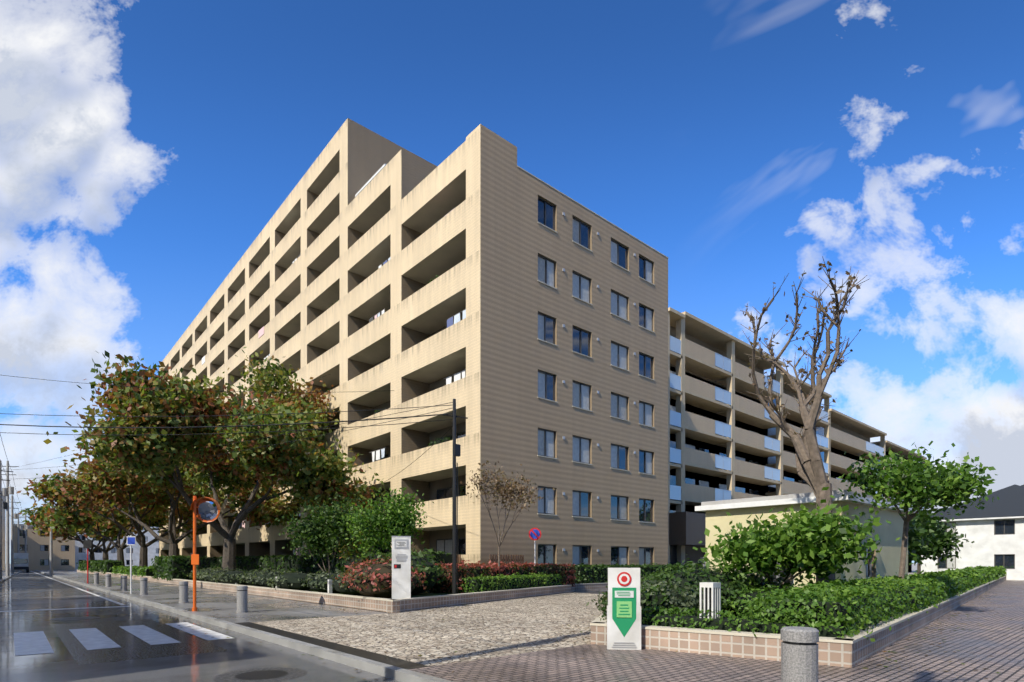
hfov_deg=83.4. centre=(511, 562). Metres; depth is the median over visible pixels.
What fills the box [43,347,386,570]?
cherry tree
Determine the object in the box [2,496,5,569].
utility pole
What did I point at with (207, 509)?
orange traffic mirror pole
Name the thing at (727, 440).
apartment block wing
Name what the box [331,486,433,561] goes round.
tall shrub
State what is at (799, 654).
bollard
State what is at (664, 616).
hedge planter edge
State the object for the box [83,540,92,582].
road sign
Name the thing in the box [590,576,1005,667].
planter
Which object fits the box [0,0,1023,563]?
sky
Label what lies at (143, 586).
bollard
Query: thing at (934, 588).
bright planter hedge
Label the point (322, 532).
tall shrub
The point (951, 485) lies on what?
sidewalk tree
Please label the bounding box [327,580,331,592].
garden post light
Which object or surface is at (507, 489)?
corner tree
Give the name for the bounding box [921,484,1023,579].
house
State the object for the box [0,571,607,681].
road asphalt
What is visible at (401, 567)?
white sign pillar
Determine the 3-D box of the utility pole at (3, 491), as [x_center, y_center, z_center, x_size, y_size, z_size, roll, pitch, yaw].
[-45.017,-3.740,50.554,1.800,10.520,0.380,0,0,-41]
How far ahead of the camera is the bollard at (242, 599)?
16.18 m
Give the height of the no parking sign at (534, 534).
2.790 m
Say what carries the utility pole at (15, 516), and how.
on the road asphalt
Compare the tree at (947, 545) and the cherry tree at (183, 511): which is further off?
the cherry tree at (183, 511)
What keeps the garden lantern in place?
on the planter at (851, 652)
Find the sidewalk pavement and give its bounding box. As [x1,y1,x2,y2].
[0,565,1023,681]
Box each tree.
[16,457,230,566]
[19,502,122,560]
[26,512,142,559]
[37,501,206,565]
[42,430,300,555]
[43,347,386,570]
[460,460,555,575]
[687,487,916,588]
[740,256,868,582]
[833,441,998,578]
[856,481,935,564]
[899,499,956,565]
[908,509,973,573]
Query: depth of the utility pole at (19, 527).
102.89 m
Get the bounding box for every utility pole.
[0,461,12,578]
[2,461,17,575]
[2,496,5,569]
[3,495,20,572]
[17,513,21,570]
[19,508,29,571]
[49,519,52,575]
[440,399,467,593]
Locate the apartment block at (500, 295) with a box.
[159,118,667,564]
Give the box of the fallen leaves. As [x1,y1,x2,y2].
[69,578,1022,679]
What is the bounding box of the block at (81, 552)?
[75,527,158,569]
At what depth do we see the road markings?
11.08 m
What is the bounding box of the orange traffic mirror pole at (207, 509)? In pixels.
[190,496,220,610]
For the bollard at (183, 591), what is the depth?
20.09 m
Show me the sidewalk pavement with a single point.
(976, 646)
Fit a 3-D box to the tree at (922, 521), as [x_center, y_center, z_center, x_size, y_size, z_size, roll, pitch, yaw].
[18.400,-1.008,27.516,4.716,4.296,4.179,0,0,-33]
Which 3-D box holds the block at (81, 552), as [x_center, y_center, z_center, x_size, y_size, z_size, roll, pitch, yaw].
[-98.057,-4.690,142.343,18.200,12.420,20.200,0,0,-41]
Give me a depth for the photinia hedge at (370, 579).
19.96 m
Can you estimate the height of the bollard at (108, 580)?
0.750 m
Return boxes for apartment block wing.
[668,307,926,571]
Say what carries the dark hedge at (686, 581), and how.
on the planter at (851, 652)
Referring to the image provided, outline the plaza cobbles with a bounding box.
[251,592,606,665]
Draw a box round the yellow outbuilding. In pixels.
[695,490,916,587]
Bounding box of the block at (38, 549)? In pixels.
[14,524,74,570]
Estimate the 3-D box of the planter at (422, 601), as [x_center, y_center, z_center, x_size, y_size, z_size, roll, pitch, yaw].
[-26.833,1.220,60.224,23.022,0.360,97.425,0,0,-41]
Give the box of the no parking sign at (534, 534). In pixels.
[529,528,540,564]
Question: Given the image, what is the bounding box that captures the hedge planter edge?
[593,574,920,641]
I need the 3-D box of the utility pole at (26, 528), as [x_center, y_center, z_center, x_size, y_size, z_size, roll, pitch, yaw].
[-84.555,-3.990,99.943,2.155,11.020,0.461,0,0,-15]
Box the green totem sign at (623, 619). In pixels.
[607,568,640,649]
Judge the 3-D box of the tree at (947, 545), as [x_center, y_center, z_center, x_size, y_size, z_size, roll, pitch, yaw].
[24.504,-1.042,34.615,5.027,4.364,4.321,0,0,24]
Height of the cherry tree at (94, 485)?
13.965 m
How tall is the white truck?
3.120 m
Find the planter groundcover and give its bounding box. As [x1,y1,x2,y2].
[187,564,364,595]
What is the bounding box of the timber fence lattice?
[456,554,523,563]
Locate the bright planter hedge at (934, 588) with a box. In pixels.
[721,565,1006,630]
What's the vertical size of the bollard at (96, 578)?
0.750 m
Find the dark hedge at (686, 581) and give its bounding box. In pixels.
[586,554,798,615]
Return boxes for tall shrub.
[266,491,365,572]
[330,507,370,567]
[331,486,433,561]
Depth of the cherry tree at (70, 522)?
64.23 m
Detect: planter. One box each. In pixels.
[77,570,607,612]
[462,571,564,592]
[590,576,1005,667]
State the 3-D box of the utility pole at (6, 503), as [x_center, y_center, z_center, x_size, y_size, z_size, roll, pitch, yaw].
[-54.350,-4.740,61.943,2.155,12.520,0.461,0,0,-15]
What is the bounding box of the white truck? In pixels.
[14,553,28,571]
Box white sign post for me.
[127,535,135,593]
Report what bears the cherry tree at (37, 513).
on the planter at (422, 601)
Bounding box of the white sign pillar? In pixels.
[392,536,410,598]
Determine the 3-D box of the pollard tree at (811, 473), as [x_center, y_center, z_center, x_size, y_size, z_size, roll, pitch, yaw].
[6.901,-2.752,13.530,3.888,7.810,2.921,0,0,-41]
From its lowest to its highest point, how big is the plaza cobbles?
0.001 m
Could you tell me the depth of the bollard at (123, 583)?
28.87 m
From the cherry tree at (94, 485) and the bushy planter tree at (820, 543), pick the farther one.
the cherry tree at (94, 485)
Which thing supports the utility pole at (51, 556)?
on the road asphalt
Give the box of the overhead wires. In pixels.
[0,374,452,523]
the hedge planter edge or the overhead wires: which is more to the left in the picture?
the overhead wires
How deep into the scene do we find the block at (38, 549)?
111.51 m
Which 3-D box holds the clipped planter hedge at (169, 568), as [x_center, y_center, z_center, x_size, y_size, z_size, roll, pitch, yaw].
[-32.440,0.304,55.144,93.295,2.073,17.249,0,0,35]
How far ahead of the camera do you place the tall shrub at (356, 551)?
27.49 m
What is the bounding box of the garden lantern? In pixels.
[700,582,720,618]
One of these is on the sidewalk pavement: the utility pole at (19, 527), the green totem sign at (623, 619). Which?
the green totem sign at (623, 619)
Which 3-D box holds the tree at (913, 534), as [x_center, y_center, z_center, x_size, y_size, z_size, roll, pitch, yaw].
[13.197,-0.929,22.007,4.804,4.137,4.538,0,0,-29]
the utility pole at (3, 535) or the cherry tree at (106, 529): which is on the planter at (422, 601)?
the cherry tree at (106, 529)
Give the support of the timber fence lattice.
on the planter at (422, 601)
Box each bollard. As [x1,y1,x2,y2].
[94,573,98,583]
[105,574,111,586]
[120,576,127,590]
[140,578,147,594]
[179,581,188,602]
[236,586,247,612]
[781,626,818,681]
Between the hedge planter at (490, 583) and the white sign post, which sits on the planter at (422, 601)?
the hedge planter at (490, 583)
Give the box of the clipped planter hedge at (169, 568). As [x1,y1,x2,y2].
[76,549,678,586]
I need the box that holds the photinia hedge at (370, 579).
[332,548,537,598]
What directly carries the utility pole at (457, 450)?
on the planter at (422, 601)
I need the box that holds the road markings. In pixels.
[0,571,306,681]
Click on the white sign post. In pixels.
(131, 540)

